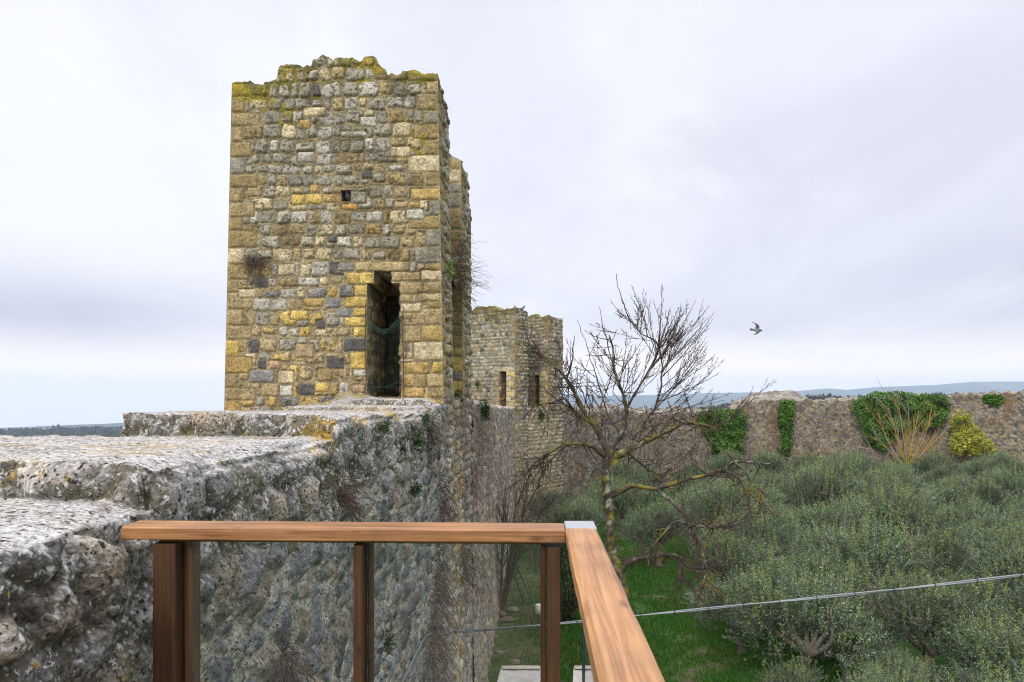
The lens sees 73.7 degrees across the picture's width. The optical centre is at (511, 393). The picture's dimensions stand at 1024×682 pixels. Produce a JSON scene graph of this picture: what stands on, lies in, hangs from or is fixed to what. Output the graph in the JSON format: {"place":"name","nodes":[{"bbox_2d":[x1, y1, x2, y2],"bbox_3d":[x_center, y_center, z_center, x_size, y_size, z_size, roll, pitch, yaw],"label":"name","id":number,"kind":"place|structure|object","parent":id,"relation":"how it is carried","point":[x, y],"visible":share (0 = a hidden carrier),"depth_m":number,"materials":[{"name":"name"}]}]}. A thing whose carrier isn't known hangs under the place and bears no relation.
{"place":"outdoors","nodes":[
{"label":"outdoors","id":0,"kind":"place"},
{"bbox_2d":[0,423,122,429],"bbox_3d":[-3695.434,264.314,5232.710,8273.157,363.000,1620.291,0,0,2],"label":"hills","id":1,"kind":"structure","parent":0,"point":[93,425],"depth_m":5119.49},
{"bbox_2d":[0,0,1023,427],"label":"sky","id":2,"kind":"structure","parent":0,"point":[843,180],"materials":[{"name":"white"}]},
{"bbox_2d":[471,479,1023,681],"bbox_3d":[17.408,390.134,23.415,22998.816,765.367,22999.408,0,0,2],"label":"ground","id":3,"kind":"structure","parent":0,"point":[503,642],"depth_m":21.03,"materials":[{"name":"plant"}]},
{"bbox_2d":[0,424,122,436],"bbox_3d":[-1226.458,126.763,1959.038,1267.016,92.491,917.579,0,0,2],"label":"distant woods","id":4,"kind":"object","parent":3,"relation":"on","point":[109,431],"visible":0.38,"depth_m":1935.07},
{"bbox_2d":[0,390,446,681],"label":"stone wall","id":5,"kind":"structure","parent":3,"relation":"on","point":[76,587],"depth_m":3.47,"materials":[{"name":"stone"}]},
{"bbox_2d":[270,629,327,681],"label":"dry shrub","id":6,"kind":"object","parent":5,"relation":"attached to","point":[287,668],"visible":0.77,"depth_m":3.80,"materials":[{"name":"plant"}]},
{"bbox_2d":[336,470,371,544],"bbox_3d":[-1.184,0.840,5.034,0.271,0.535,0.447,0,0,2],"label":"dry shrub","id":7,"kind":"object","parent":5,"relation":"attached to","point":[343,495],"visible":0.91,"depth_m":5.04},
{"bbox_2d":[382,418,392,438],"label":"weed plant","id":8,"kind":"object","parent":5,"relation":"attached to","point":[385,427],"visible":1,"depth_m":6.30,"materials":[{"name":"green plant"}]},
{"bbox_2d":[382,627,397,654],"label":"weed plant","id":9,"kind":"object","parent":5,"relation":"attached to","point":[388,641],"visible":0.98,"depth_m":6.33,"materials":[{"name":"green plant"}]},
{"bbox_2d":[411,480,422,498],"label":"weed plant","id":10,"kind":"object","parent":5,"relation":"attached to","point":[417,488],"visible":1,"depth_m":7.81,"materials":[{"name":"green plant"}]},
{"bbox_2d":[412,430,423,452],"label":"weed plant","id":11,"kind":"object","parent":5,"relation":"attached to","point":[417,443],"visible":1,"depth_m":7.93,"materials":[{"name":"green plant"}]},
{"bbox_2d":[421,410,431,427],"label":"weed plant","id":12,"kind":"object","parent":5,"relation":"attached to","point":[426,417],"visible":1,"depth_m":8.55,"materials":[{"name":"green plant"}]},
{"bbox_2d":[426,411,451,461],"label":"dry shrub","id":13,"kind":"object","parent":5,"relation":"attached to","point":[434,431],"visible":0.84,"depth_m":9.12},
{"bbox_2d":[423,593,462,681],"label":"dry shrub","id":14,"kind":"object","parent":5,"relation":"attached to","point":[434,641],"visible":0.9,"depth_m":9.13,"materials":[{"name":"plant"}]},
{"bbox_2d":[429,544,465,654],"bbox_3d":[-0.924,2.934,9.668,0.511,1.599,1.526,0,0,2],"label":"dry shrub","id":15,"kind":"object","parent":5,"relation":"attached to","point":[442,593],"visible":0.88,"depth_m":9.77,"materials":[{"name":"plant"}]},
{"bbox_2d":[437,468,466,549],"bbox_3d":[-0.920,1.772,10.332,0.485,1.220,1.128,0,0,2],"label":"dry shrub","id":16,"kind":"object","parent":5,"relation":"attached to","point":[446,508],"visible":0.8,"depth_m":10.14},
{"bbox_2d":[402,573,1023,681],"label":"overhead cable","id":17,"kind":"object","parent":5,"relation":"hanging from","point":[934,585],"visible":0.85,"depth_m":8.20,"materials":[{"name":"grey plastic"}]},
{"bbox_2d":[224,55,472,681],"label":"watch tower","id":18,"kind":"structure","parent":3,"relation":"on","point":[313,141],"depth_m":10.79,"materials":[{"name":"beige stone"}]},
{"bbox_2d":[229,252,272,287],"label":"dry shrub","id":19,"kind":"object","parent":18,"relation":"attached to","point":[252,259],"visible":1,"depth_m":10.74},
{"bbox_2d":[365,303,403,398],"bbox_3d":[-1.998,-0.671,10.777,0.625,1.498,0.170,0,0,2],"label":"door netting","id":20,"kind":"object","parent":18,"relation":"attached to","point":[386,332],"depth_m":10.72,"materials":[{"name":"brown"}]},
{"bbox_2d":[445,260,455,279],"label":"weed plant","id":21,"kind":"object","parent":18,"relation":"attached to","point":[449,269],"visible":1,"depth_m":10.73,"materials":[{"name":"green plant"}]},
{"bbox_2d":[452,222,478,352],"bbox_3d":[-0.872,-1.989,13.063,0.517,2.424,1.853,0,0,10],"label":"dry shrub","id":22,"kind":"object","parent":18,"relation":"attached to","point":[464,292],"visible":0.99,"depth_m":12.96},
{"bbox_2d":[457,544,487,620],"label":"dry shrub","id":23,"kind":"object","parent":18,"relation":"attached to","point":[468,580],"visible":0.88,"depth_m":13.14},
{"bbox_2d":[471,399,517,681],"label":"stone wall","id":24,"kind":"structure","parent":3,"relation":"on","point":[483,641],"depth_m":20.67,"materials":[{"name":"stone"}]},
{"bbox_2d":[452,394,502,654],"bbox_3d":[-0.854,2.855,16.924,0.977,5.760,10.724,0,0,2],"label":"dead creeper","id":25,"kind":"object","parent":24,"relation":"attached to","point":[479,433],"visible":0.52,"depth_m":14.97,"materials":[{"name":"plant"}]},
{"bbox_2d":[478,399,491,421],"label":"weed plant","id":26,"kind":"object","parent":24,"relation":"attached to","point":[484,411],"visible":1,"depth_m":16.49,"materials":[{"name":"green plant"}]},
{"bbox_2d":[471,306,563,522],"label":"watch tower","id":27,"kind":"structure","parent":3,"relation":"on","point":[501,362],"depth_m":39.04,"materials":[{"name":"stone"}]},
{"bbox_2d":[497,665,539,681],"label":"stone bench","id":28,"kind":"object","parent":3,"relation":"on","point":[517,673],"visible":0.89,"depth_m":15.38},
{"bbox_2d":[506,551,531,602],"bbox_3d":[0.246,6.645,24.738,1.044,1.854,0.069,0,0,22],"label":"ladder","id":29,"kind":"object","parent":3,"relation":"on","point":[519,589],"visible":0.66,"depth_m":24.68,"materials":[{"name":"paint"}]},
{"bbox_2d":[496,463,561,609],"bbox_3d":[0.404,4.946,24.500,2.770,5.165,3.224,0,0,2],"label":"bare shrub","id":30,"kind":"object","parent":3,"relation":"on","point":[516,553],"visible":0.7,"depth_m":24.11,"materials":[{"name":"plant"}]},
{"bbox_2d":[535,604,539,635],"bbox_3d":[0.818,7.025,21.113,0.200,1.051,0.190,0,0,2],"label":"garden post","id":31,"kind":"object","parent":3,"relation":"on","point":[537,608],"visible":0.77,"depth_m":21.07,"materials":[{"name":"paint"}]},
{"bbox_2d":[506,430,578,565],"bbox_3d":[1.262,4.548,30.391,3.672,5.931,3.335,0,0,20],"label":"bare shrub","id":32,"kind":"object","parent":3,"relation":"on","point":[532,560],"visible":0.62,"depth_m":30.12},
{"bbox_2d":[522,487,574,520],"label":"olive tree","id":33,"kind":"object","parent":3,"relation":"on","point":[562,497],"visible":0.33,"depth_m":35.85,"materials":[{"name":"green plant"}]},
{"bbox_2d":[546,539,578,621],"bbox_3d":[1.824,6.111,22.649,1.450,3.181,1.453,0,0,-31],"label":"dark bush","id":34,"kind":"object","parent":3,"relation":"on","point":[566,608],"visible":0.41,"depth_m":22.32,"materials":[{"name":"green plant"}]},
{"bbox_2d":[534,490,605,532],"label":"olive tree","id":35,"kind":"object","parent":3,"relation":"on","point":[572,512],"visible":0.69,"depth_m":30.92,"materials":[{"name":"green plant"}]},
{"bbox_2d":[573,665,592,681],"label":"stone bench","id":36,"kind":"object","parent":3,"relation":"on","point":[577,673],"visible":0.49,"depth_m":15.38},
{"bbox_2d":[583,474,623,519],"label":"olive tree","id":37,"kind":"object","parent":3,"relation":"on","point":[591,488],"visible":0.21,"depth_m":40.31,"materials":[{"name":"green plant"}]},
{"bbox_2d":[588,472,660,539],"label":"olive tree","id":38,"kind":"object","parent":3,"relation":"on","point":[638,497],"visible":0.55,"depth_m":34.90,"materials":[{"name":"green plant"}]},
{"bbox_2d":[598,458,654,509],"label":"olive tree","id":39,"kind":"object","parent":3,"relation":"on","point":[619,470],"visible":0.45,"depth_m":44.45,"materials":[{"name":"green plant"}]},
{"bbox_2d":[499,273,789,619],"bbox_3d":[2.718,2.475,15.890,6.034,10.270,4.387,0,0,2],"label":"bare fruit tree","id":40,"kind":"object","parent":3,"relation":"on","point":[608,455],"visible":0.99,"depth_m":15.58,"materials":[{"name":"brown plant"}]},
{"bbox_2d":[634,465,668,491],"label":"olive tree","id":41,"kind":"object","parent":3,"relation":"on","point":[652,478],"visible":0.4,"depth_m":47.93,"materials":[{"name":"green plant"}]},
{"bbox_2d":[617,497,693,566],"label":"olive tree","id":42,"kind":"object","parent":3,"relation":"on","point":[638,526],"visible":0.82,"depth_m":29.71,"materials":[{"name":"green plant"}]},
{"bbox_2d":[666,473,709,499],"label":"olive tree","id":43,"kind":"object","parent":3,"relation":"on","point":[682,487],"visible":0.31,"depth_m":44.10,"materials":[{"name":"green plant"}]},
{"bbox_2d":[663,491,716,543],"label":"olive tree","id":44,"kind":"object","parent":3,"relation":"on","point":[678,501],"visible":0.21,"depth_m":34.56,"materials":[{"name":"green plant"}]},
{"bbox_2d":[670,462,709,481],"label":"olive tree","id":45,"kind":"object","parent":3,"relation":"on","point":[691,471],"visible":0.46,"depth_m":47.87,"materials":[{"name":"green plant"}]},
{"bbox_2d":[672,481,708,528],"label":"olive tree","id":46,"kind":"object","parent":3,"relation":"on","point":[689,489],"visible":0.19,"depth_m":38.00,"materials":[{"name":"green plant"}]},
{"bbox_2d":[705,447,744,483],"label":"olive tree","id":47,"kind":"object","parent":3,"relation":"on","point":[724,460],"visible":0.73,"depth_m":53.12,"materials":[{"name":"green plant"}]},
{"bbox_2d":[680,556,778,653],"bbox_3d":[6.665,6.223,19.777,3.256,2.811,3.039,0,0,-33],"label":"olive tree","id":48,"kind":"object","parent":3,"relation":"on","point":[729,586],"visible":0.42,"depth_m":19.61,"materials":[{"name":"green plant"}]},
{"bbox_2d":[684,520,785,623],"bbox_3d":[7.386,5.878,22.434,3.394,3.499,3.955,0,0,15],"label":"olive tree","id":49,"kind":"object","parent":3,"relation":"on","point":[733,552],"visible":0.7,"depth_m":21.91,"materials":[{"name":"green plant"}]},
{"bbox_2d":[686,470,791,528],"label":"olive tree","id":50,"kind":"object","parent":3,"relation":"on","point":[727,492],"visible":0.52,"depth_m":30.60,"materials":[{"name":"green plant"}]},
{"bbox_2d":[686,503,792,579],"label":"olive tree","id":51,"kind":"object","parent":3,"relation":"on","point":[760,529],"visible":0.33,"depth_m":24.88,"materials":[{"name":"green plant"}]},
{"bbox_2d":[735,465,771,479],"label":"olive tree","id":52,"kind":"object","parent":3,"relation":"on","point":[750,470],"visible":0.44,"depth_m":51.45,"materials":[{"name":"green plant"}]},
{"bbox_2d":[717,495,809,566],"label":"olive tree","id":53,"kind":"object","parent":3,"relation":"on","point":[784,522],"visible":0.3,"depth_m":26.55,"materials":[{"name":"green plant"}]},
{"bbox_2d":[744,467,793,504],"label":"olive tree","id":54,"kind":"object","parent":3,"relation":"on","point":[768,479],"visible":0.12,"depth_m":40.04,"materials":[{"name":"green plant"}]},
{"bbox_2d":[749,444,794,475],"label":"olive tree","id":55,"kind":"object","parent":3,"relation":"on","point":[765,457],"visible":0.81,"depth_m":53.60,"materials":[{"name":"green plant"}]},
{"bbox_2d":[751,653,828,681],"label":"olive tree","id":56,"kind":"object","parent":3,"relation":"on","point":[785,674],"visible":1,"depth_m":15.04,"materials":[{"name":"green plant"}]},
{"bbox_2d":[562,389,1023,508],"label":"stone wall","id":57,"kind":"structure","parent":3,"relation":"on","point":[826,426],"depth_m":58.88,"materials":[{"name":"stone"}]},
{"bbox_2d":[697,407,747,466],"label":"ivy","id":58,"kind":"object","parent":57,"relation":"attached to","point":[736,431],"visible":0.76,"depth_m":58.87,"materials":[{"name":"green plant"}]},
{"bbox_2d":[741,390,801,400],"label":"ruined tower stump","id":59,"kind":"object","parent":57,"relation":"on","point":[786,394],"visible":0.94,"depth_m":62.10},
{"bbox_2d":[777,399,795,458],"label":"ivy","id":60,"kind":"object","parent":57,"relation":"attached to","point":[786,427],"visible":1,"depth_m":61.05,"materials":[{"name":"green plant"}]},
{"bbox_2d":[852,390,950,454],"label":"ivy","id":61,"kind":"object","parent":57,"relation":"attached to","point":[918,403],"visible":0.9,"depth_m":60.93,"materials":[{"name":"green plant"}]},
{"bbox_2d":[982,394,1005,407],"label":"ivy","id":62,"kind":"object","parent":57,"relation":"attached to","point":[996,400],"visible":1,"depth_m":58.21,"materials":[{"name":"green plant"}]},
{"bbox_2d":[710,543,892,680],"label":"olive tree","id":63,"kind":"object","parent":3,"relation":"on","point":[806,611],"visible":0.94,"depth_m":16.26,"materials":[{"name":"green plant"}]},
{"bbox_2d":[784,458,818,492],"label":"olive tree","id":64,"kind":"object","parent":3,"relation":"on","point":[794,470],"visible":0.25,"depth_m":50.78,"materials":[{"name":"green plant"}]},
{"bbox_2d":[789,450,824,467],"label":"olive tree","id":65,"kind":"object","parent":3,"relation":"on","point":[807,458],"visible":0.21,"depth_m":53.71,"materials":[{"name":"green plant"}]},
{"bbox_2d":[755,518,871,578],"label":"olive tree","id":66,"kind":"object","parent":3,"relation":"on","point":[788,539],"visible":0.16,"depth_m":23.89,"materials":[{"name":"green plant"}]},
{"bbox_2d":[769,457,861,511],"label":"olive tree","id":67,"kind":"object","parent":3,"relation":"on","point":[826,486],"visible":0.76,"depth_m":33.90,"materials":[{"name":"green plant"}]},
{"bbox_2d":[650,391,1000,410],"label":"distant woods","id":68,"kind":"object","parent":3,"relation":"on","point":[808,396],"visible":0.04,"depth_m":946.00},
{"bbox_2d":[772,535,886,660],"bbox_3d":[8.895,5.869,19.451,3.293,3.551,3.643,0,0,7],"label":"olive tree","id":69,"kind":"object","parent":3,"relation":"on","point":[829,567],"visible":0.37,"depth_m":19.11,"materials":[{"name":"green plant"}]},
{"bbox_2d":[785,484,884,551],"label":"olive tree","id":70,"kind":"object","parent":3,"relation":"on","point":[809,516],"visible":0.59,"depth_m":26.08,"materials":[{"name":"green plant"}]},
{"bbox_2d":[800,446,883,509],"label":"olive tree","id":71,"kind":"object","parent":3,"relation":"on","point":[845,466],"visible":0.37,"depth_m":36.30,"materials":[{"name":"green plant"}]},
{"bbox_2d":[824,449,871,471],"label":"olive tree","id":72,"kind":"object","parent":3,"relation":"on","point":[860,458],"visible":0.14,"depth_m":53.13,"materials":[{"name":"green plant"}]},
{"bbox_2d":[784,584,914,681],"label":"olive tree","id":73,"kind":"object","parent":3,"relation":"on","point":[893,635],"visible":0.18,"depth_m":17.16,"materials":[{"name":"green plant"}]},
{"bbox_2d":[835,449,876,467],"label":"olive tree","id":74,"kind":"object","parent":3,"relation":"on","point":[863,455],"visible":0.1,"depth_m":57.56,"materials":[{"name":"green plant"}]},
{"bbox_2d":[815,555,905,660],"bbox_3d":[9.643,6.138,19.333,2.715,2.939,3.164,0,0,-21],"label":"olive tree","id":75,"kind":"object","parent":3,"relation":"on","point":[884,579],"visible":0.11,"depth_m":18.80,"materials":[{"name":"green plant"}]},
{"bbox_2d":[783,503,950,589],"bbox_3d":[10.598,5.465,20.570,4.395,4.478,4.102,0,0,38],"label":"olive tree","id":76,"kind":"object","parent":3,"relation":"on","point":[852,545],"visible":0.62,"depth_m":20.11,"materials":[{"name":"green plant"}]},
{"bbox_2d":[834,652,935,681],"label":"olive tree","id":77,"kind":"object","parent":3,"relation":"on","point":[870,676],"visible":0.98,"depth_m":14.31,"materials":[{"name":"green plant"}]},
{"bbox_2d":[839,638,945,681],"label":"olive tree","id":78,"kind":"object","parent":3,"relation":"on","point":[902,662],"visible":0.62,"depth_m":15.22,"materials":[{"name":"green plant"}]},
{"bbox_2d":[848,477,939,535],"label":"olive tree","id":79,"kind":"object","parent":3,"relation":"on","point":[893,490],"visible":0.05,"depth_m":30.59,"materials":[{"name":"green plant"}]},
{"bbox_2d":[875,462,916,485],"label":"olive tree","id":80,"kind":"object","parent":3,"relation":"on","point":[902,469],"visible":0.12,"depth_m":42.91,"materials":[{"name":"green plant"}]},
{"bbox_2d":[844,383,949,465],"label":"lichened shrub","id":81,"kind":"object","parent":3,"relation":"on","point":[897,437],"visible":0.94,"depth_m":53.04,"materials":[{"name":"plant"}]},
{"bbox_2d":[847,462,946,505],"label":"olive tree","id":82,"kind":"object","parent":3,"relation":"on","point":[916,487],"visible":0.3,"depth_m":32.89,"materials":[{"name":"green plant"}]},
{"bbox_2d":[875,460,918,475],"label":"olive tree","id":83,"kind":"object","parent":3,"relation":"on","point":[881,467],"visible":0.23,"depth_m":50.96,"materials":[{"name":"green plant"}]},
{"bbox_2d":[890,452,922,477],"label":"olive tree","id":84,"kind":"object","parent":3,"relation":"on","point":[900,458],"visible":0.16,"depth_m":53.50,"materials":[{"name":"green plant"}]},
{"bbox_2d":[854,475,966,584],"bbox_3d":[15.532,5.434,26.831,4.310,4.500,4.065,0,0,0],"label":"olive tree","id":85,"kind":"object","parent":3,"relation":"on","point":[902,511],"visible":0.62,"depth_m":26.29,"materials":[{"name":"green plant"}]},
{"bbox_2d":[848,564,1010,677],"bbox_3d":[10.309,5.902,17.465,3.571,3.480,3.786,0,0,-19],"label":"olive tree","id":86,"kind":"object","parent":3,"relation":"on","point":[926,605],"visible":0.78,"depth_m":16.83,"materials":[{"name":"green plant"}]},
{"bbox_2d":[880,518,985,591],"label":"olive tree","id":87,"kind":"object","parent":3,"relation":"on","point":[954,556],"visible":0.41,"depth_m":22.03,"materials":[{"name":"green plant"}]},
{"bbox_2d":[909,448,968,477],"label":"olive tree","id":88,"kind":"object","parent":3,"relation":"on","point":[926,463],"visible":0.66,"depth_m":50.71,"materials":[{"name":"green plant"}]},
{"bbox_2d":[917,462,964,486],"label":"olive tree","id":89,"kind":"object","parent":3,"relation":"on","point":[940,471],"visible":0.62,"depth_m":46.86,"materials":[{"name":"green plant"}]},
{"bbox_2d":[915,481,990,515],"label":"olive tree","id":90,"kind":"object","parent":3,"relation":"on","point":[949,493],"visible":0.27,"depth_m":33.95,"materials":[{"name":"green plant"}]},
{"bbox_2d":[924,473,986,497],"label":"olive tree","id":91,"kind":"object","parent":3,"relation":"on","point":[944,481],"visible":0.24,"depth_m":39.69,"materials":[{"name":"green plant"}]},
{"bbox_2d":[948,409,995,455],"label":"yellow bush","id":92,"kind":"object","parent":3,"relation":"on","point":[961,421],"visible":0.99,"depth_m":58.07,"materials":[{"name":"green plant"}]},
{"bbox_2d":[933,497,1011,564],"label":"olive tree","id":93,"kind":"object","parent":3,"relation":"on","point":[963,512],"visible":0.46,"depth_m":30.01,"materials":[{"name":"green plant"}]},
{"bbox_2d":[925,649,1023,681],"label":"olive tree","id":94,"kind":"object","parent":3,"relation":"on","point":[974,677],"visible":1,"depth_m":13.51,"materials":[{"name":"green plant"}]},
{"bbox_2d":[928,595,1023,681],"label":"olive tree","id":95,"kind":"object","parent":3,"relation":"on","point":[972,642],"visible":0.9,"depth_m":15.21,"materials":[{"name":"green plant"}]},
{"bbox_2d":[932,568,1023,680],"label":"olive tree","id":96,"kind":"object","parent":3,"relation":"on","point":[1015,608],"visible":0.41,"depth_m":17.73,"materials":[{"name":"green plant"}]},
{"bbox_2d":[937,475,1022,513],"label":"olive tree","id":97,"kind":"object","parent":3,"relation":"on","point":[984,492],"visible":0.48,"depth_m":35.54,"materials":[{"name":"green plant"}]},
{"bbox_2d":[942,505,1023,583],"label":"olive tree","id":98,"kind":"object","parent":3,"relation":"on","point":[1001,522],"visible":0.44,"depth_m":26.79,"materials":[{"name":"green plant"}]},
{"bbox_2d":[962,454,1006,478],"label":"olive tree","id":99,"kind":"object","parent":3,"relation":"on","point":[974,467],"visible":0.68,"depth_m":51.01,"materials":[{"name":"green plant"}]},
{"bbox_2d":[958,534,1023,606],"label":"olive tree","id":100,"kind":"object","parent":3,"relation":"on","point":[1013,565],"visible":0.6,"depth_m":19.82,"materials":[{"name":"green plant"}]},
{"bbox_2d":[960,523,1023,598],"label":"olive tree","id":101,"kind":"object","parent":3,"relation":"on","point":[1001,539],"visible":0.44,"depth_m":23.97,"materials":[{"name":"green plant"}]},
{"bbox_2d":[972,466,1020,510],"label":"olive tree","id":102,"kind":"object","parent":3,"relation":"on","point":[985,473],"visible":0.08,"depth_m":43.61,"materials":[{"name":"green plant"}]},
{"bbox_2d":[976,449,1018,474],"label":"olive tree","id":103,"kind":"object","parent":3,"relation":"on","point":[1003,456],"visible":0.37,"depth_m":52.58,"materials":[{"name":"green plant"}]},
{"bbox_2d":[976,460,1023,517],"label":"olive tree","id":104,"kind":"object","parent":3,"relation":"on","point":[1016,484],"visible":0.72,"depth_m":40.02,"materials":[{"name":"green plant"}]},
{"bbox_2d":[999,493,1023,518],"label":"olive tree","id":105,"kind":"object","parent":3,"relation":"on","point":[1017,502],"visible":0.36,"depth_m":33.43,"materials":[{"name":"green plant"}]},
{"bbox_2d":[1000,500,1023,527],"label":"olive tree","id":106,"kind":"object","parent":3,"relation":"on","point":[1017,511],"visible":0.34,"depth_m":30.67,"materials":[{"name":"green plant"}]},
{"bbox_2d":[563,381,1023,407],"bbox_3d":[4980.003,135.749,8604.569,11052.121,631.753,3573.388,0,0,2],"label":"hills","id":107,"kind":"structure","parent":0,"point":[648,401],"depth_m":8151.69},
{"bbox_3d":[-0.554,4.577,0.756,1.680,6.045,3.473,0,0,2],"label":"terrace deck","id":108,"kind":"object","parent":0,"visible":0},
{"bbox_2d":[121,520,664,681],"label":"terrace railing","id":109,"kind":"object","parent":108,"relation":"on","point":[619,649],"visible":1,"depth_m":2.30,"materials":[{"name":"brown wood"}]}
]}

